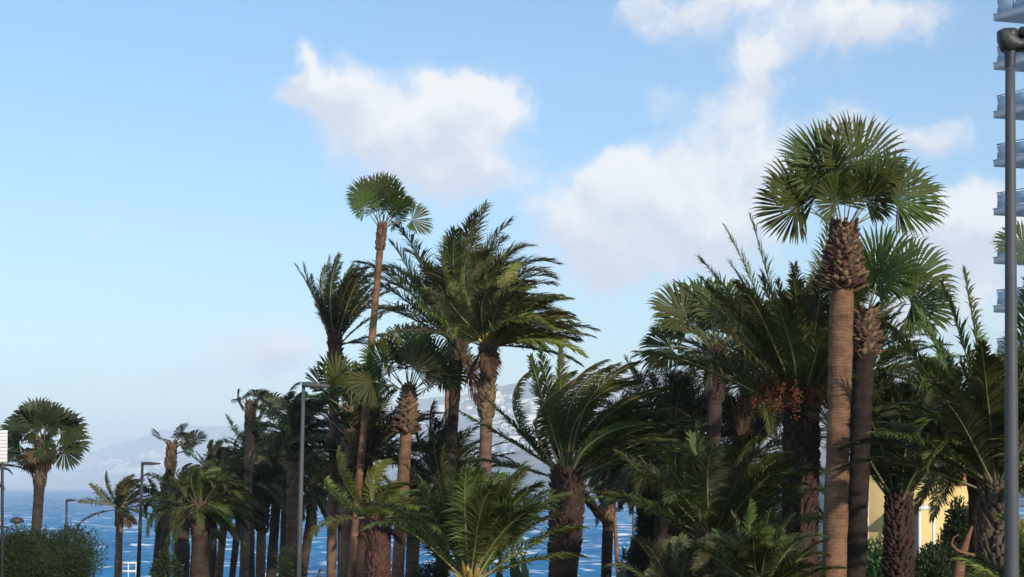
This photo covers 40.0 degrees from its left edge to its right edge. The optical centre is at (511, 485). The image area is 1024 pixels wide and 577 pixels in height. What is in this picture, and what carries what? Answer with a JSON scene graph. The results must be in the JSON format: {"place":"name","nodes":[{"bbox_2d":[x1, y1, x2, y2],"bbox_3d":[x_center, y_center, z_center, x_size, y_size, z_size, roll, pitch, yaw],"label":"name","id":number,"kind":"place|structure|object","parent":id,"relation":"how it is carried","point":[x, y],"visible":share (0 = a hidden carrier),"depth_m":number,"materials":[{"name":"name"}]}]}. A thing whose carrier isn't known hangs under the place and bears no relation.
{"place":"outdoors","nodes":[
{"label":"outdoors","id":0,"kind":"place"},
{"bbox_2d":[0,365,971,493],"bbox_3d":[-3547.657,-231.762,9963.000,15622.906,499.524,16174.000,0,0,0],"label":"hills","id":1,"kind":"structure","parent":0,"point":[81,478],"depth_m":8692.44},
{"bbox_2d":[125,469,134,474],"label":"house","id":2,"kind":"structure","parent":1,"relation":"on","point":[128,471],"depth_m":9025.90,"materials":[{"name":"white"}]},
{"bbox_2d":[137,455,143,460],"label":"house","id":3,"kind":"structure","parent":1,"relation":"on","point":[140,457],"depth_m":9963.32,"materials":[{"name":"white"}]},
{"bbox_2d":[135,468,146,474],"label":"house","id":4,"kind":"structure","parent":1,"relation":"on","point":[137,471],"depth_m":8740.56,"materials":[{"name":"white"}]},
{"bbox_2d":[147,454,155,460],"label":"house","id":5,"kind":"structure","parent":1,"relation":"on","point":[150,456],"depth_m":9680.36,"materials":[{"name":"white"}]},
{"bbox_2d":[150,460,163,468],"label":"house","id":6,"kind":"structure","parent":1,"relation":"on","point":[160,461],"depth_m":8703.78,"materials":[{"name":"white"}]},
{"bbox_2d":[49,370,823,478],"bbox_3d":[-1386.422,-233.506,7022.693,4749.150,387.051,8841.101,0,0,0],"label":"town","id":7,"kind":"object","parent":1,"relation":"on","point":[504,424],"visible":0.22,"depth_m":4981.49},
{"bbox_2d":[437,405,444,408],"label":"house","id":8,"kind":"structure","parent":1,"relation":"on","point":[441,407],"depth_m":6026.17,"materials":[{"name":"white"}]},
{"bbox_2d":[500,436,522,449],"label":"house","id":9,"kind":"structure","parent":1,"relation":"on","point":[503,446],"depth_m":3811.59,"materials":[{"name":"white"}]},
{"bbox_2d":[519,399,530,405],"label":"house","id":10,"kind":"structure","parent":1,"relation":"on","point":[524,401],"depth_m":4855.48,"materials":[{"name":"white"}]},
{"bbox_2d":[524,417,540,426],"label":"house","id":11,"kind":"structure","parent":1,"relation":"on","point":[531,420],"depth_m":4106.01,"materials":[{"name":"white"}]},
{"bbox_2d":[530,406,539,413],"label":"house","id":12,"kind":"structure","parent":1,"relation":"on","point":[532,409],"depth_m":4458.06,"materials":[{"name":"white"}]},
{"bbox_2d":[0,488,1023,576],"bbox_3d":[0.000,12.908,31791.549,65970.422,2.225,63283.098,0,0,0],"label":"sea","id":13,"kind":"structure","parent":0,"point":[18,502],"depth_m":376.68,"materials":[{"name":"liquid"}]},
{"bbox_2d":[0,0,1023,480],"label":"sky","id":14,"kind":"structure","parent":0,"point":[167,167],"materials":[{"name":"blue"}]},
{"bbox_2d":[606,569,626,576],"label":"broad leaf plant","id":15,"kind":"object","parent":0,"point":[622,574],"visible":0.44,"depth_m":35.50,"materials":[{"name":"green plant"}]},
{"bbox_2d":[993,0,1023,506],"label":"apartment tower","id":16,"kind":"structure","parent":0,"point":[1010,11],"depth_m":91.52,"materials":[{"name":"white paint"}]},
{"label":"ground","id":17,"kind":"structure","parent":0,"visible":0},
{"bbox_2d":[0,430,6,576],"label":"sign board","id":18,"kind":"object","parent":17,"relation":"on","point":[3,446],"visible":1,"depth_m":38.01,"materials":[{"name":"white paint"}]},
{"bbox_2d":[0,438,28,489],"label":"date palm","id":19,"kind":"object","parent":17,"relation":"on","point":[12,459],"visible":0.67,"depth_m":44.53,"materials":[{"name":"green plant"}]},
{"bbox_2d":[10,517,23,531],"bbox_3d":[-14.773,2.802,42.000,0.410,3.756,0.410,0,0,0],"label":"mushroom lamp","id":20,"kind":"object","parent":17,"relation":"on","point":[17,520],"visible":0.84,"depth_m":41.88,"materials":[{"name":"grey metal"}]},
{"bbox_2d":[0,396,93,531],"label":"fan palm","id":21,"kind":"object","parent":17,"relation":"on","point":[36,418],"visible":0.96,"depth_m":49.81,"materials":[{"name":"green plant"}]},
{"bbox_2d":[0,522,109,576],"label":"shrub","id":22,"kind":"object","parent":17,"relation":"on","point":[34,553],"visible":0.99,"depth_m":39.56,"materials":[{"name":"green plant"}]},
{"bbox_2d":[65,499,76,544],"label":"street lamp","id":23,"kind":"object","parent":17,"relation":"on","point":[66,509],"visible":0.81,"depth_m":94.93,"materials":[{"name":"metal"}]},
{"bbox_2d":[76,470,157,576],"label":"date palm","id":24,"kind":"object","parent":17,"relation":"on","point":[123,488],"visible":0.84,"depth_m":69.80,"materials":[{"name":"green plant"}]},
{"bbox_2d":[122,562,136,576],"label":"white railing","id":25,"kind":"object","parent":17,"relation":"on","point":[128,570],"visible":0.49,"depth_m":104.95,"materials":[{"name":"metal"}]},
{"bbox_2d":[136,462,160,576],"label":"street lamp","id":26,"kind":"object","parent":17,"relation":"on","point":[138,569],"visible":1,"depth_m":59.94,"materials":[{"name":"metal"}]},
{"bbox_2d":[132,475,174,574],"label":"date palm","id":27,"kind":"object","parent":17,"relation":"on","point":[145,508],"visible":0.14,"depth_m":63.88,"materials":[{"name":"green plant"}]},
{"bbox_2d":[148,547,184,576],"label":"shrub","id":28,"kind":"object","parent":17,"relation":"on","point":[168,567],"visible":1,"depth_m":45.98,"materials":[{"name":"green plant"}]},
{"bbox_2d":[151,422,208,570],"bbox_3d":[-14.475,1.399,60.151,2.646,8.328,1.963,0,0,19],"label":"fan palm","id":29,"kind":"object","parent":17,"relation":"on","point":[174,445],"visible":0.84,"depth_m":59.84,"materials":[{"name":"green plant"}]},
{"bbox_2d":[141,463,232,576],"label":"date palm","id":30,"kind":"object","parent":17,"relation":"on","point":[182,548],"visible":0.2,"depth_m":53.75,"materials":[{"name":"green plant"}]},
{"bbox_2d":[135,453,270,576],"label":"date palm","id":31,"kind":"object","parent":17,"relation":"on","point":[212,491],"visible":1,"depth_m":47.65,"materials":[{"name":"green plant"}]},
{"bbox_2d":[177,439,241,576],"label":"date palm","id":32,"kind":"object","parent":17,"relation":"on","point":[211,452],"visible":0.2,"depth_m":65.82,"materials":[{"name":"green plant"}]},
{"bbox_2d":[203,443,261,576],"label":"date palm","id":33,"kind":"object","parent":17,"relation":"on","point":[234,558],"visible":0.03,"depth_m":65.86,"materials":[{"name":"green plant"}]},
{"bbox_2d":[196,448,273,576],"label":"date palm","id":34,"kind":"object","parent":17,"relation":"on","point":[232,465],"visible":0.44,"depth_m":55.78,"materials":[{"name":"green plant"}]},
{"bbox_2d":[214,414,283,576],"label":"date palm","id":35,"kind":"object","parent":17,"relation":"on","point":[258,437],"visible":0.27,"depth_m":63.84,"materials":[{"name":"green plant"}]},
{"bbox_2d":[231,388,284,576],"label":"fan palm","id":36,"kind":"object","parent":17,"relation":"on","point":[250,415],"visible":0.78,"depth_m":54.85,"materials":[{"name":"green plant"}]},
{"bbox_2d":[229,430,310,576],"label":"date palm","id":37,"kind":"object","parent":17,"relation":"on","point":[272,552],"visible":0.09,"depth_m":59.81,"materials":[{"name":"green plant"}]},
{"bbox_2d":[237,454,312,576],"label":"date palm","id":38,"kind":"object","parent":17,"relation":"on","point":[266,468],"visible":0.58,"depth_m":56.75,"materials":[{"name":"green plant"}]},
{"bbox_2d":[234,382,343,574],"bbox_3d":[-7.698,0.735,49.986,4.424,8.852,4.279,0,0,0],"label":"date palm","id":39,"kind":"object","parent":17,"relation":"on","point":[288,425],"visible":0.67,"depth_m":49.64,"materials":[{"name":"green plant"}]},
{"bbox_2d":[274,543,306,576],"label":"shrub","id":40,"kind":"object","parent":17,"relation":"on","point":[288,569],"visible":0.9,"depth_m":43.87,"materials":[{"name":"green plant"}]},
{"bbox_2d":[263,436,318,564],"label":"date palm","id":41,"kind":"object","parent":17,"relation":"on","point":[283,531],"visible":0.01,"depth_m":65.82,"materials":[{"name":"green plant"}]},
{"bbox_2d":[296,382,329,576],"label":"street lamp","id":42,"kind":"object","parent":17,"relation":"on","point":[300,501],"visible":1,"depth_m":31.96,"materials":[{"name":"grey metal"}]},
{"bbox_2d":[282,452,343,576],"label":"date palm","id":43,"kind":"object","parent":17,"relation":"on","point":[318,497],"visible":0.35,"depth_m":57.58,"materials":[{"name":"green plant"}]},
{"bbox_2d":[298,352,393,576],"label":"fan palm","id":44,"kind":"object","parent":17,"relation":"on","point":[351,435],"visible":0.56,"depth_m":43.82,"materials":[{"name":"green plant"}]},
{"bbox_2d":[310,420,382,576],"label":"date palm","id":45,"kind":"object","parent":17,"relation":"on","point":[339,537],"visible":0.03,"depth_m":59.85,"materials":[{"name":"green plant"}]},
{"bbox_2d":[293,251,400,576],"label":"date palm","id":46,"kind":"object","parent":17,"relation":"on","point":[340,305],"visible":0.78,"depth_m":45.79,"materials":[{"name":"green plant"}]},
{"bbox_2d":[285,382,444,576],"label":"date palm","id":47,"kind":"object","parent":17,"relation":"on","point":[379,431],"visible":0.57,"depth_m":44.32,"materials":[{"name":"green plant"}]},
{"bbox_2d":[306,444,444,576],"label":"date palm","id":48,"kind":"object","parent":17,"relation":"on","point":[376,540],"visible":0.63,"depth_m":32.70,"materials":[{"name":"green plant"}]},
{"bbox_2d":[345,171,433,576],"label":"fan palm","id":49,"kind":"object","parent":17,"relation":"on","point":[364,194],"visible":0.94,"depth_m":39.91,"materials":[{"name":"green plant"}]},
{"bbox_2d":[343,321,469,576],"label":"fan palm","id":50,"kind":"object","parent":17,"relation":"on","point":[426,355],"visible":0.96,"depth_m":37.78,"materials":[{"name":"green plant"}]},
{"bbox_2d":[380,465,434,576],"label":"date palm","id":51,"kind":"object","parent":17,"relation":"on","point":[412,560],"visible":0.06,"depth_m":45.80,"materials":[{"name":"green plant"}]},
{"bbox_2d":[411,559,450,576],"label":"shrub","id":52,"kind":"object","parent":17,"relation":"on","point":[428,570],"visible":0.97,"depth_m":39.88,"materials":[{"name":"green plant"}]},
{"bbox_2d":[370,399,521,560],"bbox_3d":[-1.965,1.102,43.908,4.797,7.629,4.960,0,0,0],"label":"date palm","id":53,"kind":"object","parent":17,"relation":"on","point":[461,448],"visible":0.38,"depth_m":43.43,"materials":[{"name":"green plant"}]},
{"bbox_2d":[425,350,479,576],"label":"fan palm","id":54,"kind":"object","parent":17,"relation":"on","point":[471,355],"visible":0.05,"depth_m":61.90,"materials":[{"name":"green plant"}]},
{"bbox_2d":[340,199,582,576],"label":"date palm","id":55,"kind":"object","parent":17,"relation":"on","point":[482,260],"visible":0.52,"depth_m":41.26,"materials":[{"name":"green plant"}]},
{"bbox_2d":[361,445,589,576],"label":"young date palm","id":56,"kind":"object","parent":17,"relation":"on","point":[482,519],"visible":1,"depth_m":25.55,"materials":[{"name":"green plant"}]},
{"bbox_2d":[380,252,600,576],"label":"date palm","id":57,"kind":"object","parent":17,"relation":"on","point":[503,313],"visible":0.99,"depth_m":35.60,"materials":[{"name":"green plant"}]},
{"bbox_2d":[496,568,529,576],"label":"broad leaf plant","id":58,"kind":"object","parent":17,"relation":"on","point":[499,574],"visible":0.38,"depth_m":39.73,"materials":[{"name":"green plant"}]},
{"bbox_2d":[498,525,531,574],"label":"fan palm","id":59,"kind":"object","parent":17,"relation":"on","point":[522,540],"visible":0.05,"depth_m":59.91,"materials":[{"name":"green plant"}]},
{"bbox_2d":[509,553,527,576],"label":"broad leaf plant","id":60,"kind":"object","parent":17,"relation":"on","point":[517,572],"visible":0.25,"depth_m":37.62,"materials":[{"name":"green plant"}]},
{"bbox_2d":[451,342,726,576],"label":"date palm","id":61,"kind":"object","parent":17,"relation":"on","point":[565,420],"visible":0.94,"depth_m":29.63,"materials":[{"name":"green plant"}]},
{"bbox_2d":[585,465,629,576],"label":"date palm","id":62,"kind":"object","parent":17,"relation":"on","point":[607,543],"visible":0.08,"depth_m":47.83,"materials":[{"name":"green plant"}]},
{"bbox_2d":[589,472,632,574],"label":"fan palm","id":63,"kind":"object","parent":17,"relation":"on","point":[616,541],"visible":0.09,"depth_m":61.92,"materials":[{"name":"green plant"}]},
{"bbox_2d":[615,504,634,544],"bbox_3d":[5.004,2.775,58.000,1.540,5.090,0.260,0,0,0],"label":"scroll arm lamp","id":64,"kind":"object","parent":17,"relation":"on","point":[633,517],"visible":0.22,"depth_m":57.96,"materials":[{"name":"grey paint"}]},
{"bbox_2d":[616,540,642,576],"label":"shrub","id":65,"kind":"object","parent":17,"relation":"on","point":[623,557],"visible":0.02,"depth_m":47.05,"materials":[{"name":"green plant"}]},
{"bbox_2d":[585,419,705,531],"bbox_3d":[3.883,1.322,43.059,4.364,7.153,4.408,0,0,0],"label":"date palm","id":66,"kind":"object","parent":17,"relation":"on","point":[629,488],"visible":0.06,"depth_m":42.05,"materials":[{"name":"green plant"}]},
{"bbox_2d":[626,484,694,576],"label":"shrub","id":67,"kind":"object","parent":17,"relation":"on","point":[639,556],"visible":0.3,"depth_m":41.58,"materials":[{"name":"green plant"}]},
{"bbox_2d":[600,532,737,576],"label":"young date palm","id":68,"kind":"object","parent":17,"relation":"on","point":[679,559],"visible":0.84,"depth_m":22.74,"materials":[{"name":"green plant"}]},
{"bbox_2d":[586,354,778,576],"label":"date palm","id":69,"kind":"object","parent":17,"relation":"on","point":[685,391],"visible":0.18,"depth_m":39.48,"materials":[{"name":"green plant"}]},
{"bbox_2d":[636,274,768,453],"bbox_3d":[4.713,-0.328,33.943,3.566,9.689,3.886,0,0,-42],"label":"fan palm","id":70,"kind":"object","parent":17,"relation":"on","point":[683,302],"visible":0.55,"depth_m":33.82,"materials":[{"name":"green plant"}]},
{"bbox_2d":[583,420,852,576],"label":"young date palm","id":71,"kind":"object","parent":17,"relation":"on","point":[718,486],"visible":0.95,"depth_m":24.37,"materials":[{"name":"green plant"}]},
{"bbox_2d":[624,285,852,538],"bbox_3d":[6.034,-0.299,36.816,6.286,9.881,6.107,0,0,0],"label":"date palm","id":72,"kind":"object","parent":17,"relation":"on","point":[744,423],"visible":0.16,"depth_m":36.59,"materials":[{"name":"green plant"}]},
{"bbox_2d":[648,383,849,540],"bbox_3d":[6.556,0.782,38.083,5.923,7.790,5.823,0,0,0],"label":"date palm","id":73,"kind":"object","parent":17,"relation":"on","point":[730,401],"visible":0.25,"depth_m":37.42,"materials":[{"name":"green plant"}]},
{"bbox_2d":[729,494,782,544],"bbox_3d":[7.618,2.078,43.000,2.852,5.310,2.099,0,0,0],"label":"shrub","id":74,"kind":"object","parent":17,"relation":"on","point":[774,512],"visible":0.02,"depth_m":42.50,"materials":[{"name":"green plant"}]},
{"bbox_2d":[683,497,847,576],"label":"young date palm","id":75,"kind":"object","parent":17,"relation":"on","point":[763,549],"visible":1,"depth_m":20.72,"materials":[{"name":"green plant"}]},
{"bbox_2d":[729,528,821,576],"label":"shrub","id":76,"kind":"object","parent":17,"relation":"on","point":[820,562],"visible":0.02,"depth_m":33.38,"materials":[{"name":"green plant"}]},
{"bbox_2d":[644,207,965,576],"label":"date palm","id":77,"kind":"object","parent":17,"relation":"on","point":[788,337],"visible":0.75,"depth_m":27.53,"materials":[{"name":"green plant"}]},
{"bbox_2d":[748,110,950,576],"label":"fan palm","id":78,"kind":"object","parent":17,"relation":"on","point":[842,277],"visible":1,"depth_m":21.82,"materials":[{"name":"green plant"}]},
{"bbox_2d":[866,536,883,576],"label":"shrub","id":79,"kind":"object","parent":17,"relation":"on","point":[874,564],"visible":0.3,"depth_m":29.80,"materials":[{"name":"green plant"}]},
{"bbox_2d":[789,350,962,576],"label":"date palm","id":80,"kind":"object","parent":17,"relation":"on","point":[899,488],"visible":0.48,"depth_m":26.70,"materials":[{"name":"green plant"}]},
{"bbox_2d":[806,223,960,576],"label":"fan palm","id":81,"kind":"object","parent":17,"relation":"on","point":[886,268],"visible":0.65,"depth_m":25.80,"materials":[{"name":"green plant"}]},
{"bbox_2d":[817,302,954,500],"bbox_3d":[8.514,0.007,33.941,4.115,9.023,3.887,0,0,38],"label":"date palm","id":82,"kind":"object","parent":17,"relation":"on","point":[890,354],"visible":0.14,"depth_m":33.45,"materials":[{"name":"green plant"}]},
{"bbox_2d":[816,461,967,576],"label":"yellow house","id":83,"kind":"structure","parent":17,"relation":"on","point":[925,530],"depth_m":50.00,"materials":[{"name":"paint"}]},
{"bbox_2d":[912,513,917,572],"bbox_3d":[14.084,3.063,49.977,0.823,4.274,0.035,0,0,0],"label":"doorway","id":84,"kind":"structure","parent":83,"relation":"in","point":[915,529],"depth_m":49.97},
{"bbox_2d":[831,264,1023,576],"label":"date palm","id":85,"kind":"object","parent":17,"relation":"on","point":[970,418],"visible":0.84,"depth_m":20.71,"materials":[{"name":"green plant"}]},
{"bbox_2d":[914,538,968,576],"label":"shrub","id":86,"kind":"object","parent":17,"relation":"on","point":[933,560],"visible":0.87,"depth_m":30.67,"materials":[{"name":"green plant"}]},
{"bbox_2d":[935,495,970,575],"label":"shrub","id":87,"kind":"object","parent":17,"relation":"on","point":[956,523],"visible":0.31,"depth_m":33.89,"materials":[{"name":"green plant"}]},
{"bbox_2d":[950,526,974,576],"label":"bare trunk","id":88,"kind":"object","parent":17,"relation":"on","point":[958,568],"visible":0.83,"depth_m":23.93,"materials":[{"name":"brown wood"}]},
{"bbox_2d":[913,425,1023,576],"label":"date palm","id":89,"kind":"object","parent":17,"relation":"on","point":[926,488],"visible":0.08,"depth_m":30.35,"materials":[{"name":"green plant"}]},
{"bbox_2d":[951,513,1023,576],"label":"young date palm","id":90,"kind":"object","parent":17,"relation":"on","point":[986,567],"visible":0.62,"depth_m":16.05,"materials":[{"name":"green plant"}]},
{"bbox_2d":[991,219,1023,266],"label":"fan palm","id":91,"kind":"object","parent":17,"relation":"on","point":[1019,234],"visible":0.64,"depth_m":23.95,"materials":[{"name":"green plant"}]},
{"bbox_2d":[997,26,1023,576],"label":"street lamp","id":92,"kind":"object","parent":17,"relation":"on","point":[1010,41],"visible":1,"depth_m":14.95,"materials":[{"name":"grey metal"}]}
]}

